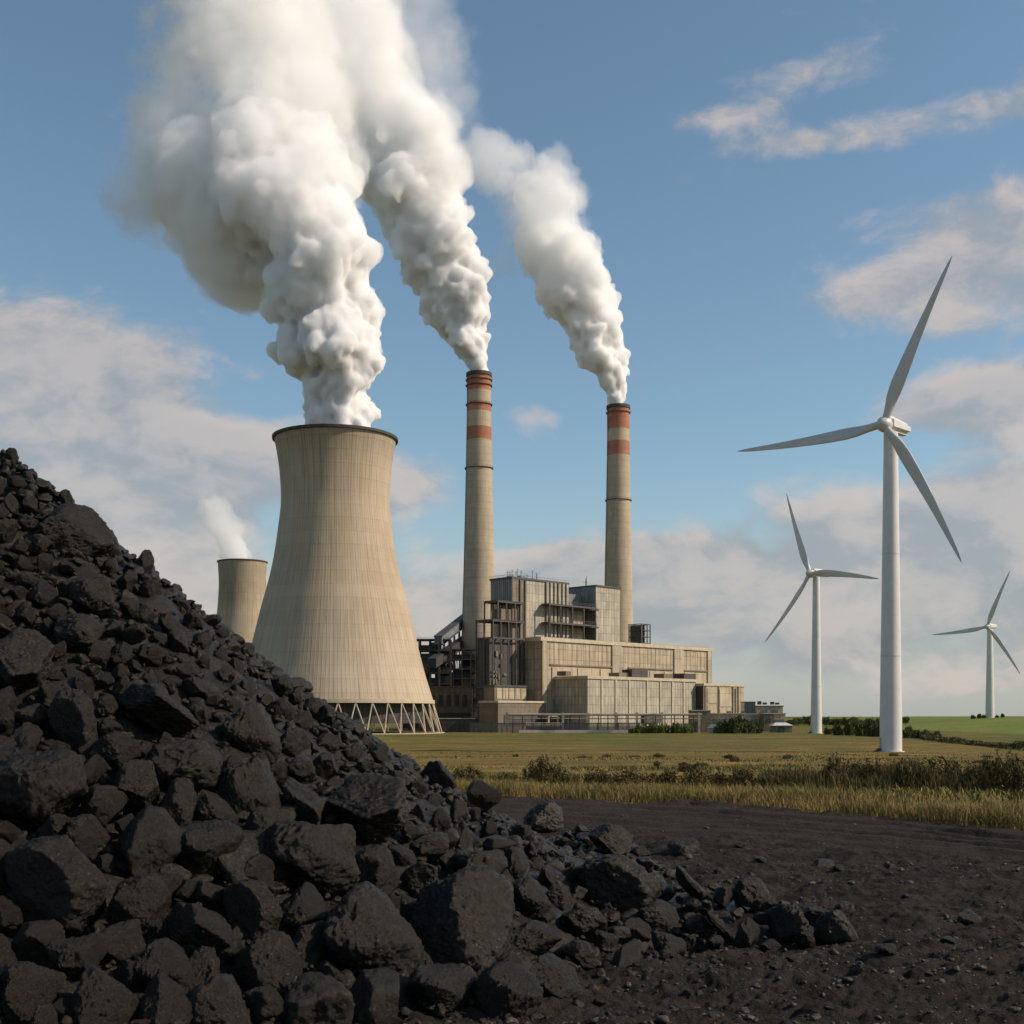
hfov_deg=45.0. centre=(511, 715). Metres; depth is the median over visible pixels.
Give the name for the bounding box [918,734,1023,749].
hedge
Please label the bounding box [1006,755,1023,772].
shrub
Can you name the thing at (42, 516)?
coal lump
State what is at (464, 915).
coal lump
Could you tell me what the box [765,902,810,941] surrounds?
coal lump
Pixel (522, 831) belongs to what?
coal lump
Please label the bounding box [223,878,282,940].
coal lump
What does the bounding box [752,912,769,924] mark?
coal lump
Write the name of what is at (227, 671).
coal lump
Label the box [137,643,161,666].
coal lump
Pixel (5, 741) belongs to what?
coal lump
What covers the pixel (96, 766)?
coal lump
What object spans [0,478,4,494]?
coal lump
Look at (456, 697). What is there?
window
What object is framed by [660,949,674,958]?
loose stone
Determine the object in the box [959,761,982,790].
shrub
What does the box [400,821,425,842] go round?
coal lump
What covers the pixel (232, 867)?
coal slack
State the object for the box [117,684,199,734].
coal lump
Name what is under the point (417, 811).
coal lump
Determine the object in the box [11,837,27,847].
coal lump
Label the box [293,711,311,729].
coal lump
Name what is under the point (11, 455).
coal lump
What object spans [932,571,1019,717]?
wind turbine
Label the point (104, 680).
coal lump
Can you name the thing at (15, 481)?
coal lump
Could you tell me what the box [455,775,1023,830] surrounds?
dry grass
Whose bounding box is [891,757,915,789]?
shrub
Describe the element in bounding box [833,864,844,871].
loose stone
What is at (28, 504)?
coal lump
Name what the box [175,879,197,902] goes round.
coal lump
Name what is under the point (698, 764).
shrub
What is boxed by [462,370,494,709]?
chimney
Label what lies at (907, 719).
tree
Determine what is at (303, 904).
coal lump
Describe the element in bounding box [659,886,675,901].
coal lump
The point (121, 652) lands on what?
coal lump
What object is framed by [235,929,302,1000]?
coal lump
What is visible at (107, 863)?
coal lump
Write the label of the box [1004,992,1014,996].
loose stone
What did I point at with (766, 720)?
stair block
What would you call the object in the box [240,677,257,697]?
coal lump
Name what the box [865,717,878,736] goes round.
shrub
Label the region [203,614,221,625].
coal lump
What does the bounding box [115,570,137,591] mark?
coal lump
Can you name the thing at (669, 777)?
shrub
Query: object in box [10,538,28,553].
coal lump
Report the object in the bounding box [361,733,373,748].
coal lump
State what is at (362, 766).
coal lump
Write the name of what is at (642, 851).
coal lump
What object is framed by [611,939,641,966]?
coal lump
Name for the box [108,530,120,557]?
coal lump
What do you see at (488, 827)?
coal lump
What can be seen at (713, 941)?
coal lump
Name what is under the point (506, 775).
shrub
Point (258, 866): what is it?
coal lump
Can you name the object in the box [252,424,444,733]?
cooling tower
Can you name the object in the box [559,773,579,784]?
shrub
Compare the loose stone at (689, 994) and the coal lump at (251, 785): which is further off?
the coal lump at (251, 785)
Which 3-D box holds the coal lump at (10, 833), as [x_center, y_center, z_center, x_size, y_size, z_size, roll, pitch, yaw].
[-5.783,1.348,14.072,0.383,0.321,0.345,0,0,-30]
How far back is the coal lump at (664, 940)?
16.65 m
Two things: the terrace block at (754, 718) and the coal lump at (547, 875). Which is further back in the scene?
the terrace block at (754, 718)
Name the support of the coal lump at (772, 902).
on the coal heap base
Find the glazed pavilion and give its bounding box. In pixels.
[740,702,755,713]
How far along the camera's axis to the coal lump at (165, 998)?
11.83 m
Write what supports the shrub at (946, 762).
on the meadow
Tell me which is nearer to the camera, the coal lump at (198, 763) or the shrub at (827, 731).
the coal lump at (198, 763)
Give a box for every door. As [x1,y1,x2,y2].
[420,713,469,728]
[695,722,697,731]
[779,727,784,731]
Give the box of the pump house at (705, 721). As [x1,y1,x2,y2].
[688,710,710,731]
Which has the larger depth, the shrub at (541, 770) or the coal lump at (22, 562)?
the shrub at (541, 770)
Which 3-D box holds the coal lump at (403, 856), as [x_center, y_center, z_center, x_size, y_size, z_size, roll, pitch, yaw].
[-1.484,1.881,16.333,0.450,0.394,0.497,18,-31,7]
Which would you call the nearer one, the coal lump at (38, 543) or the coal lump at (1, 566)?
the coal lump at (1, 566)
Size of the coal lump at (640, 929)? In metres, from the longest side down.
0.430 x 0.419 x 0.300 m
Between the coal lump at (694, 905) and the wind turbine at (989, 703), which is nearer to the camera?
the coal lump at (694, 905)
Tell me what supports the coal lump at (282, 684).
on the coal heap base
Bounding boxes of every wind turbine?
[738,257,961,751]
[764,493,877,732]
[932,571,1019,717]
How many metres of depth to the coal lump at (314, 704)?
20.01 m
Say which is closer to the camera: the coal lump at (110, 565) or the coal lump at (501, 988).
the coal lump at (501, 988)
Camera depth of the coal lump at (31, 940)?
12.43 m
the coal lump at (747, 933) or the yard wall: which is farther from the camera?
the yard wall
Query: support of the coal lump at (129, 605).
on the coal heap base
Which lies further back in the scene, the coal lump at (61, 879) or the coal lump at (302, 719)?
the coal lump at (302, 719)
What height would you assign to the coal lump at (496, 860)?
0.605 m
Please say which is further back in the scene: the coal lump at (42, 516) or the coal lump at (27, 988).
the coal lump at (42, 516)
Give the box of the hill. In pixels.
[785,716,1023,733]
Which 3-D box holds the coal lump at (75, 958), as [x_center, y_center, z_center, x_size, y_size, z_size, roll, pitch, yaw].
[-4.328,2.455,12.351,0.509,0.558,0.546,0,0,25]
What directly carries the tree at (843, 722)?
on the meadow
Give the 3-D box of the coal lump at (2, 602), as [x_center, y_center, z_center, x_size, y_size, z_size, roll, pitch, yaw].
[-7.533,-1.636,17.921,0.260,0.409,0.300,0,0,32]
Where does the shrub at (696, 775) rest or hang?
on the meadow
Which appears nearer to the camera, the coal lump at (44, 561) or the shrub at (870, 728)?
the coal lump at (44, 561)
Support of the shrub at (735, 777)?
on the meadow
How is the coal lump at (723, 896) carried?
on the coal heap base
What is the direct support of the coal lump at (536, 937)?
on the coal heap base
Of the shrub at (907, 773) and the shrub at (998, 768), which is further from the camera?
the shrub at (907, 773)
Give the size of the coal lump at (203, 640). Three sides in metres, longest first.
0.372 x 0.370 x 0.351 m
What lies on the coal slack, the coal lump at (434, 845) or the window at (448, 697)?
the coal lump at (434, 845)
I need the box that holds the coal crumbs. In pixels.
[0,461,803,1023]
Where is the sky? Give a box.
[0,0,1023,716]
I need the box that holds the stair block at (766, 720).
[759,713,773,730]
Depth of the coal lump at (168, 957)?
12.35 m
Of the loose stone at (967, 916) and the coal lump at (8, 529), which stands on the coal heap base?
the coal lump at (8, 529)
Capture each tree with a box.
[787,720,797,724]
[793,718,802,725]
[823,716,831,726]
[831,718,841,725]
[839,718,847,725]
[902,716,909,722]
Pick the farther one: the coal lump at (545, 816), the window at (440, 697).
the window at (440, 697)
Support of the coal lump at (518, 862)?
on the coal heap base
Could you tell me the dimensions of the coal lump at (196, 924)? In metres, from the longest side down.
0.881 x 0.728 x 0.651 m
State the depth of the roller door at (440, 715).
649.71 m
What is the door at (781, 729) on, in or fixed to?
in the white roofed shed
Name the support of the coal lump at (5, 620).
on the coal heap base
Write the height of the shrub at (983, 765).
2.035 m
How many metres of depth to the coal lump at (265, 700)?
18.95 m
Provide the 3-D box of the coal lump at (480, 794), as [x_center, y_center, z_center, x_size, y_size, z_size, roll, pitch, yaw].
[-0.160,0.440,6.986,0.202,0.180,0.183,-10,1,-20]
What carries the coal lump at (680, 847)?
on the coal yard at (795, 836)
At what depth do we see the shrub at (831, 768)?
57.66 m
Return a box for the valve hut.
[707,724,716,732]
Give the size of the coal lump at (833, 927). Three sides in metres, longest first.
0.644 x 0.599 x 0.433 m
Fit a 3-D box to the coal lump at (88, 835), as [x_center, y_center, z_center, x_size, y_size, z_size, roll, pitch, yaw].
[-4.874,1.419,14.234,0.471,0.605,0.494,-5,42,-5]
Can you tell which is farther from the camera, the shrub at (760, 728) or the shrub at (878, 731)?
the shrub at (760, 728)
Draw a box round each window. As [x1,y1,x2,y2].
[438,695,442,705]
[446,695,450,705]
[454,695,458,705]
[462,695,466,705]
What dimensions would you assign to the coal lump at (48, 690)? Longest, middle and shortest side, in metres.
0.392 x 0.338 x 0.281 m
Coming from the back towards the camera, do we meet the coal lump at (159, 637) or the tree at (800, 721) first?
the tree at (800, 721)
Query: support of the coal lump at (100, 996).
on the coal heap base
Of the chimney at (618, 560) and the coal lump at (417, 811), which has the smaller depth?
the coal lump at (417, 811)
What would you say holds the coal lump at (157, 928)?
on the coal heap base
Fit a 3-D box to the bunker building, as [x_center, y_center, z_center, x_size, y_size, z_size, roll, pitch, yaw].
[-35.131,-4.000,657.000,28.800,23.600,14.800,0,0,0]
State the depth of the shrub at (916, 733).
431.42 m
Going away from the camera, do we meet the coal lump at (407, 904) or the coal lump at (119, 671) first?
the coal lump at (407, 904)
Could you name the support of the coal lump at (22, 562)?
on the coal heap base
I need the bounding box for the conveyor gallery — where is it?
[428,614,461,685]
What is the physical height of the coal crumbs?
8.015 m
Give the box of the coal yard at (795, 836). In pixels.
[392,796,1023,1023]
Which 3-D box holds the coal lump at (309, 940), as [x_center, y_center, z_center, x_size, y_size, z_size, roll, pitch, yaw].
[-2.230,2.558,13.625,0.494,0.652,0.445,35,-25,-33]
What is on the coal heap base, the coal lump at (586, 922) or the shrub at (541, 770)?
the coal lump at (586, 922)
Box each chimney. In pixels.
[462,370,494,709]
[604,403,632,641]
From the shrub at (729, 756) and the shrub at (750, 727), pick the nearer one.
the shrub at (729, 756)
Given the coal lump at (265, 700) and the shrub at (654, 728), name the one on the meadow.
the shrub at (654, 728)
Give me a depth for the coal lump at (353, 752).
19.09 m
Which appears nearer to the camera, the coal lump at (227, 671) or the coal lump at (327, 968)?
the coal lump at (327, 968)
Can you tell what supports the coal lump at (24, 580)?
on the coal heap base
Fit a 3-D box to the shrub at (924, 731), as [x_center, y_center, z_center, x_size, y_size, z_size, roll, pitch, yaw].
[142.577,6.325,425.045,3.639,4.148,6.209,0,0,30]
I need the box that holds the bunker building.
[419,686,472,730]
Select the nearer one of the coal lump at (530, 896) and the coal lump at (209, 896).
the coal lump at (209, 896)
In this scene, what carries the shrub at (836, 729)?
on the meadow
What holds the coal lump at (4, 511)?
on the coal heap base
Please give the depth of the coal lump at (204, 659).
18.90 m
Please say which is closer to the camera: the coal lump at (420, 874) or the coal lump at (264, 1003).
the coal lump at (264, 1003)
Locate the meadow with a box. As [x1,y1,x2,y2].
[365,717,1023,830]
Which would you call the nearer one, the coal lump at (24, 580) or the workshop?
the coal lump at (24, 580)
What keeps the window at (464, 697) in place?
in the bunker building
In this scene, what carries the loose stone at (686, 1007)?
on the coal yard at (795, 836)
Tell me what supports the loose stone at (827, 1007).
on the coal yard at (795, 836)
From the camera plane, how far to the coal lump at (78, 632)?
17.66 m
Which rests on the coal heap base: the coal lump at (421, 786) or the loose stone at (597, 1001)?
the coal lump at (421, 786)
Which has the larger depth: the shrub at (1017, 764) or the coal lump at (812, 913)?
the shrub at (1017, 764)
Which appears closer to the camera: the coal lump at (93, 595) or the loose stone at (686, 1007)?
the loose stone at (686, 1007)
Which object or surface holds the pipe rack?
on the meadow
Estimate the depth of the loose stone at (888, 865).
25.46 m
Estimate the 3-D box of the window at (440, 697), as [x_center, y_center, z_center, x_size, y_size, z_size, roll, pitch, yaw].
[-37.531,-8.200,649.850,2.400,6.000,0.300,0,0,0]
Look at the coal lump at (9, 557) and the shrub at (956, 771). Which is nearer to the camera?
the coal lump at (9, 557)
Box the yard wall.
[426,718,475,731]
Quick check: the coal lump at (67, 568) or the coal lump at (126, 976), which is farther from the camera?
the coal lump at (67, 568)
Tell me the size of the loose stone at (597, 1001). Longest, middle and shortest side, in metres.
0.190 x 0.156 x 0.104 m
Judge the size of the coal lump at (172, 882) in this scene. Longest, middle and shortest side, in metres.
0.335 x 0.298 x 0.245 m
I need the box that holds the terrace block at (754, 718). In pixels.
[745,714,759,724]
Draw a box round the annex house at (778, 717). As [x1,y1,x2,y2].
[773,713,785,722]
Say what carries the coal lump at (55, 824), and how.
on the coal heap base
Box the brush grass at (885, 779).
[752,757,1023,795]
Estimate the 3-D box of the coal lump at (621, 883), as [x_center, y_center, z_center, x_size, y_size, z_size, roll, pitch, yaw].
[1.621,2.639,18.720,1.304,1.128,0.894,0,0,17]
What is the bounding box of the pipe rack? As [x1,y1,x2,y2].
[505,712,701,732]
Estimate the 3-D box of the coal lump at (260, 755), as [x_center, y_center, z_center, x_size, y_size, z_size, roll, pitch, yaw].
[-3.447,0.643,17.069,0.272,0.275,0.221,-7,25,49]
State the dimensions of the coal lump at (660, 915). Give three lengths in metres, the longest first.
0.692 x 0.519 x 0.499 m
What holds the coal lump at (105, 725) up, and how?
on the coal heap base
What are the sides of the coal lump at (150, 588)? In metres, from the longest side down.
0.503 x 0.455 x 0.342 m
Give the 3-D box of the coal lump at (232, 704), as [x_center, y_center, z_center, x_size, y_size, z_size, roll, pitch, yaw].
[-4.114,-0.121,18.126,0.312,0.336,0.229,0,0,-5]
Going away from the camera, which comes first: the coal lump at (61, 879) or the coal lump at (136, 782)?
the coal lump at (61, 879)
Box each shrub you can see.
[453,763,484,781]
[486,771,521,781]
[521,753,568,783]
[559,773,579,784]
[583,769,612,783]
[606,768,656,785]
[628,727,635,732]
[634,724,649,732]
[648,721,658,732]
[648,768,688,785]
[653,753,664,757]
[657,723,672,732]
[670,722,682,732]
[678,763,696,771]
[681,767,719,786]
[682,723,693,732]
[692,761,703,766]
[714,721,728,733]
[714,768,758,787]
[723,754,735,758]
[727,714,743,733]
[730,756,739,761]
[737,715,748,722]
[737,767,754,775]
[741,719,757,733]
[755,722,763,732]
[820,751,848,788]
[823,727,831,734]
[831,722,844,734]
[843,722,854,735]
[845,759,865,778]
[849,758,887,784]
[853,719,867,735]
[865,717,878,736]
[876,723,879,736]
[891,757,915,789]
[902,725,913,737]
[911,756,964,780]
[912,730,920,737]
[915,768,932,787]
[921,729,931,734]
[930,730,941,735]
[944,764,962,781]
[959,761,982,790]
[976,754,992,779]
[977,749,1023,792]
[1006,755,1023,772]
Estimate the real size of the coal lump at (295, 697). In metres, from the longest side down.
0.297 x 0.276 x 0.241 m
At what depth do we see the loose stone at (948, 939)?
17.24 m
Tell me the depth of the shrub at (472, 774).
63.66 m
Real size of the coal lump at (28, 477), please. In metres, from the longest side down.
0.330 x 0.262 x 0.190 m
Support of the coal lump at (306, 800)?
on the coal heap base
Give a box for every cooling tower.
[217,558,267,642]
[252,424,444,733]
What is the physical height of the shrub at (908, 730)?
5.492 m
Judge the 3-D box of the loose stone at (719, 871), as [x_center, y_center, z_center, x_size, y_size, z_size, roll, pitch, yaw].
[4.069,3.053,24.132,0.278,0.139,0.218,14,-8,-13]
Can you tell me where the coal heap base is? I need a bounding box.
[0,455,818,1023]
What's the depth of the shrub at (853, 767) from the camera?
65.75 m
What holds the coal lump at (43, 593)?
on the coal heap base
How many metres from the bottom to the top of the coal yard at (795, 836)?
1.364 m
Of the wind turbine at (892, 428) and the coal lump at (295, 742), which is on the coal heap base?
the coal lump at (295, 742)
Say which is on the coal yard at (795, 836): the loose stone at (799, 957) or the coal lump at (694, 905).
the loose stone at (799, 957)
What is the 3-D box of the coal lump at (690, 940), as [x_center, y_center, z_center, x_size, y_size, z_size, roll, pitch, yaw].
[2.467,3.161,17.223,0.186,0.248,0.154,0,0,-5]
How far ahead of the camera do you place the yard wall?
600.00 m
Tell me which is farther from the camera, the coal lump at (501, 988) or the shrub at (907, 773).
the shrub at (907, 773)
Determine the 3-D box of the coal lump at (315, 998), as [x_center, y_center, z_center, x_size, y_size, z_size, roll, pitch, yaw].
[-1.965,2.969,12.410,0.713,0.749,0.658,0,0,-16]
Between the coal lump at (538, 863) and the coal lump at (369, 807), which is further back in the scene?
the coal lump at (538, 863)
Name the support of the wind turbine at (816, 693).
on the meadow
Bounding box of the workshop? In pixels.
[755,701,782,713]
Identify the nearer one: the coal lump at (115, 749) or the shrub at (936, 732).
the coal lump at (115, 749)
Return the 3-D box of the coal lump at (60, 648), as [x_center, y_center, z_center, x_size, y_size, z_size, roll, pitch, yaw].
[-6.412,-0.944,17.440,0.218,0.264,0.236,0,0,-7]
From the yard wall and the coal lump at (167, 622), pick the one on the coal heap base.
the coal lump at (167, 622)
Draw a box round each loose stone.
[593,997,606,1005]
[632,959,647,966]
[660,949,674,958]
[680,1005,688,1009]
[682,989,694,999]
[713,868,725,874]
[733,841,746,847]
[754,856,766,862]
[769,964,780,969]
[785,953,807,962]
[812,858,834,867]
[824,1006,832,1009]
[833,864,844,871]
[835,901,854,910]
[857,964,865,971]
[874,943,896,955]
[884,863,896,867]
[925,970,933,975]
[941,936,955,944]
[957,908,981,923]
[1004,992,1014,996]
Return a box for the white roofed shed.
[769,722,792,731]
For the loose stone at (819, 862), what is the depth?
26.85 m
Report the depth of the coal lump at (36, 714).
15.89 m
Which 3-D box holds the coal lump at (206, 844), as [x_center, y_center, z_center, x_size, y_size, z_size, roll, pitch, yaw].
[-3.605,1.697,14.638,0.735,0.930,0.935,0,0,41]
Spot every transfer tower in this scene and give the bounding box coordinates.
[398,639,451,729]
[435,649,476,722]
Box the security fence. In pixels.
[470,723,639,732]
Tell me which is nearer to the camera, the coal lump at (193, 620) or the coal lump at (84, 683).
the coal lump at (84, 683)
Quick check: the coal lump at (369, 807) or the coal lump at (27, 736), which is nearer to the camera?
the coal lump at (27, 736)
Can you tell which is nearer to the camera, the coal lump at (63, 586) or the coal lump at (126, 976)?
the coal lump at (126, 976)
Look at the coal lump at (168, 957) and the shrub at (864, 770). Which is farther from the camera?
the shrub at (864, 770)
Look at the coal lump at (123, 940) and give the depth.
12.64 m
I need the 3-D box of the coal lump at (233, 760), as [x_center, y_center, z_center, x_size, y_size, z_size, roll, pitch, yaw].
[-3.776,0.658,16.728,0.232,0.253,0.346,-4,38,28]
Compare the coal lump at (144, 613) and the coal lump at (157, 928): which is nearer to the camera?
the coal lump at (157, 928)
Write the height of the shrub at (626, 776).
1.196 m
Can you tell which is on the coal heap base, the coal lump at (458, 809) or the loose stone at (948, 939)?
the coal lump at (458, 809)
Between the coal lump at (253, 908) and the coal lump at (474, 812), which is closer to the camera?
the coal lump at (253, 908)
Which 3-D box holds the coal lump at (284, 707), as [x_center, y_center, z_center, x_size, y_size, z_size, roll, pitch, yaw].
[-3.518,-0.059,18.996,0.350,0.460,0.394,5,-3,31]
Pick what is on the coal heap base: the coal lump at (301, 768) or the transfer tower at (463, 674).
the coal lump at (301, 768)
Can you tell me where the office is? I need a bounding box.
[710,713,745,723]
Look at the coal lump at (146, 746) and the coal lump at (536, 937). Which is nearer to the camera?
the coal lump at (536, 937)
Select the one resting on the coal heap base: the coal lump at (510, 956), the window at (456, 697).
the coal lump at (510, 956)
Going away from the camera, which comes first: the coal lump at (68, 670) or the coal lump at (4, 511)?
the coal lump at (68, 670)
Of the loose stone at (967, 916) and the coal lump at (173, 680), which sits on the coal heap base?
the coal lump at (173, 680)
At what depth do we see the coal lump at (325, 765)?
17.93 m
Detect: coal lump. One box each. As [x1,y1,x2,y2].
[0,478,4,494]
[0,505,9,519]
[0,518,18,542]
[0,560,4,571]
[0,576,3,587]
[0,594,5,608]
[0,613,14,626]
[0,627,53,690]
[0,686,17,711]
[0,703,16,736]
[0,735,16,747]
[0,747,88,833]
[0,820,21,843]
[0,838,14,895]
[0,895,23,933]
[0,933,17,965]
[0,961,66,1023]
[0,974,1,1023]
[2,552,17,563]
[3,567,17,580]
[4,448,18,468]
[4,492,18,513]
[4,834,106,936]
[7,475,26,488]
[9,722,42,750]
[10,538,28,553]
[10,585,28,599]
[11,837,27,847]
[11,919,64,961]
[12,555,34,571]
[15,604,35,627]
[15,703,48,726]
[16,573,37,587]
[17,514,40,530]
[20,495,37,513]
[23,471,34,484]
[24,534,51,553]
[27,580,57,607]
[30,1003,57,1023]
[35,510,51,521]
[35,552,53,572]
[37,503,114,557]
[37,682,63,699]
[37,813,70,836]
[39,617,54,636]
[41,739,70,750]
[43,603,66,619]
[45,933,106,979]
[46,686,97,753]
[48,670,65,680]
[52,998,68,1017]
[53,613,104,651]
[54,640,66,657]
[56,576,74,598]
[58,489,72,503]
[58,561,76,574]
[61,663,75,676]
[66,814,111,861]
[69,576,114,616]
[70,965,141,1023]
[73,672,94,698]
[75,564,95,576]
[77,738,96,757]
[78,784,128,825]
[83,754,108,787]
[86,640,111,669]
[89,730,141,771]
[95,672,114,689]
[95,694,118,717]
[97,717,123,736]
[98,853,115,873]
[99,773,112,785]
[99,919,145,963]
[102,558,117,575]
[106,621,123,634]
[106,872,171,930]
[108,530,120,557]
[110,641,132,665]
[110,675,131,700]
[111,663,129,680]
[112,759,159,812]
[114,813,133,833]
[114,960,144,989]
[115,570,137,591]
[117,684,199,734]
[118,804,182,876]
[119,597,139,617]
[120,625,146,644]
[128,659,141,674]
[130,1018,150,1023]
[131,603,154,623]
[133,937,195,991]
[135,549,154,566]
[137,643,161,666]
[138,741,154,759]
[138,971,192,1023]
[139,579,161,597]
[142,672,156,683]
[145,739,222,792]
[146,918,169,939]
[151,631,167,644]
[158,613,177,635]
[158,732,171,742]
[158,777,196,825]
[159,872,182,897]
[163,676,180,686]
[164,902,235,948]
[167,629,188,652]
[173,597,189,610]
[175,652,190,663]
[175,819,245,881]
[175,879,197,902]
[176,663,195,678]
[181,676,207,697]
[183,612,203,629]
[184,729,193,739]
[187,699,209,724]
[187,973,251,1023]
[189,945,219,985]
[193,632,212,648]
[193,789,238,824]
[195,880,223,909]
[198,655,209,668]
[202,691,219,706]
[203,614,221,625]
[213,647,227,660]
[214,725,224,737]
[215,937,243,963]
[216,627,229,638]
[217,664,234,682]
[217,757,280,813]
[220,696,241,712]
[222,703,281,764]
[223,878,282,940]
[224,754,241,767]
[229,658,244,674]
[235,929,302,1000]
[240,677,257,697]
[241,644,254,656]
[243,806,289,832]
[243,986,286,1023]
[244,853,274,883]
[251,753,269,764]
[258,694,272,708]
[264,820,360,895]
[269,697,295,720]
[270,760,287,783]
[271,674,293,697]
[278,776,291,792]
[279,882,329,933]
[280,729,310,756]
[282,778,322,824]
[282,971,355,1023]
[288,688,302,705]
[288,756,315,781]
[292,920,327,973]
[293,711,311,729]
[303,697,322,717]
[313,752,338,779]
[314,704,335,725]
[317,733,341,753]
[320,962,343,983]
[323,881,423,974]
[325,777,343,790]
[327,772,410,843]
[343,743,362,761]
[350,966,399,1023]
[355,761,370,772]
[355,843,399,896]
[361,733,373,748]
[367,742,388,763]
[387,844,416,866]
[390,770,404,779]
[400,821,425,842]
[400,894,414,921]
[403,861,438,891]
[408,963,477,1018]
[409,832,448,858]
[410,780,428,795]
[411,865,514,970]
[412,804,425,822]
[422,760,456,790]
[426,793,441,806]
[430,807,450,829]
[439,849,456,872]
[450,799,468,822]
[452,817,471,848]
[453,849,507,874]
[466,779,501,808]
[468,807,480,821]
[471,961,542,1019]
[475,965,484,976]
[480,808,492,815]
[480,820,496,837]
[482,837,514,851]
[502,950,522,965]
[504,846,529,876]
[507,835,523,849]
[509,824,530,839]
[509,920,561,955]
[511,876,552,916]
[523,799,563,833]
[524,841,536,857]
[530,952,584,998]
[531,857,543,870]
[537,908,555,922]
[538,865,556,888]
[543,850,565,863]
[545,884,572,911]
[556,837,569,846]
[558,905,607,942]
[560,939,599,968]
[562,865,578,882]
[572,847,584,859]
[576,854,660,912]
[587,823,632,854]
[593,930,618,955]
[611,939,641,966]
[622,917,650,942]
[629,846,650,856]
[636,899,681,935]
[651,930,686,954]
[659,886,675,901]
[667,838,699,855]
[676,864,713,903]
[684,898,701,913]
[685,913,707,933]
[685,934,695,950]
[702,908,734,942]
[704,935,723,948]
[713,886,733,907]
[732,877,770,912]
[734,918,759,947]
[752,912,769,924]
[759,938,780,950]
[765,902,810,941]
[767,897,777,909]
[795,931,815,946]
[801,905,827,926]
[813,909,858,944]
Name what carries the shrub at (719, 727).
on the meadow
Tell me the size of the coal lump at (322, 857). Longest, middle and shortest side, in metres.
1.239 x 1.071 x 0.930 m
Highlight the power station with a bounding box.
[475,569,744,731]
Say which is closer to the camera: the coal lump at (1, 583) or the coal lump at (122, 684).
the coal lump at (122, 684)
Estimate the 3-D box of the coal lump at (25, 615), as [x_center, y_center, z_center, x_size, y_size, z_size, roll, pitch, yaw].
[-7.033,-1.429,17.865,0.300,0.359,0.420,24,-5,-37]
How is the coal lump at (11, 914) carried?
on the coal heap base
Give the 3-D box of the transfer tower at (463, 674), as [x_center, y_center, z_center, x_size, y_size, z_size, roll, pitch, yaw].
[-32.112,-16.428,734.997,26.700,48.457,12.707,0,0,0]
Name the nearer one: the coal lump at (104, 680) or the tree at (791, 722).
the coal lump at (104, 680)
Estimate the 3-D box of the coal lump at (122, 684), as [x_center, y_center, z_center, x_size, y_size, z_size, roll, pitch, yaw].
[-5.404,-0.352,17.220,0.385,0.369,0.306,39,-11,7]
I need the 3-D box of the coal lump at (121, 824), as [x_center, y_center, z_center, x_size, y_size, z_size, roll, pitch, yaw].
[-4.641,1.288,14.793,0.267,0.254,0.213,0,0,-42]
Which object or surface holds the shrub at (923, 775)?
on the meadow
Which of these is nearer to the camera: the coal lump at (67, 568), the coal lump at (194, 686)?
the coal lump at (194, 686)
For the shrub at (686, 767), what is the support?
on the meadow
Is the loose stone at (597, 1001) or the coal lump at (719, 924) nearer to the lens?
the loose stone at (597, 1001)
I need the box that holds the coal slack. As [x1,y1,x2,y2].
[0,449,788,1023]
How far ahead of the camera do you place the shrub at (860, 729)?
478.63 m
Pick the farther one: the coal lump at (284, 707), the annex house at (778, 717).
the annex house at (778, 717)
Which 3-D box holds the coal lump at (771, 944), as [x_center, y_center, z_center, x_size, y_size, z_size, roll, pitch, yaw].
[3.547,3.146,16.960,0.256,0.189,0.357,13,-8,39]
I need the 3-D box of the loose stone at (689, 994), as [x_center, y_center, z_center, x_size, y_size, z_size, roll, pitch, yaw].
[2.023,3.200,14.171,0.150,0.126,0.179,0,0,38]
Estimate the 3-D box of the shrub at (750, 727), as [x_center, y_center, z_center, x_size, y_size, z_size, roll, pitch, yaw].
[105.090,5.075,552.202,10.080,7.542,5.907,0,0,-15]
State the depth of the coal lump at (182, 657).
18.52 m
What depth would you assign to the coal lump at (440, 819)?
18.16 m
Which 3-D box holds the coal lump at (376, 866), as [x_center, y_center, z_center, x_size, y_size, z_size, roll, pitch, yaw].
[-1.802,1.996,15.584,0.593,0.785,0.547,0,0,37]
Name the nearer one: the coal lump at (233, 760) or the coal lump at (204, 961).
the coal lump at (204, 961)
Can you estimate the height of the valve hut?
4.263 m
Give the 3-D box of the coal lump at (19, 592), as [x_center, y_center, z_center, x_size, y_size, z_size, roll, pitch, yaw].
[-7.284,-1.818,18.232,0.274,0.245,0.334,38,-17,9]
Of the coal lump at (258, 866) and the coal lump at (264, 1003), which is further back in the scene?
the coal lump at (258, 866)
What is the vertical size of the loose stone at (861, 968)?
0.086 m
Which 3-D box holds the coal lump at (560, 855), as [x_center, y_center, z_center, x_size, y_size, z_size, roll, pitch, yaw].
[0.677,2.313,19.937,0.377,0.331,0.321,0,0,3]
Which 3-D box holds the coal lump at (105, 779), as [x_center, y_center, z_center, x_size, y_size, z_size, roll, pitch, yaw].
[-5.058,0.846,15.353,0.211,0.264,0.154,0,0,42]
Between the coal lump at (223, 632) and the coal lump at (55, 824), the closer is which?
the coal lump at (55, 824)
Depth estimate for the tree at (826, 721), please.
883.57 m
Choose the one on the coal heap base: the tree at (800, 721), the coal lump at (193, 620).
the coal lump at (193, 620)

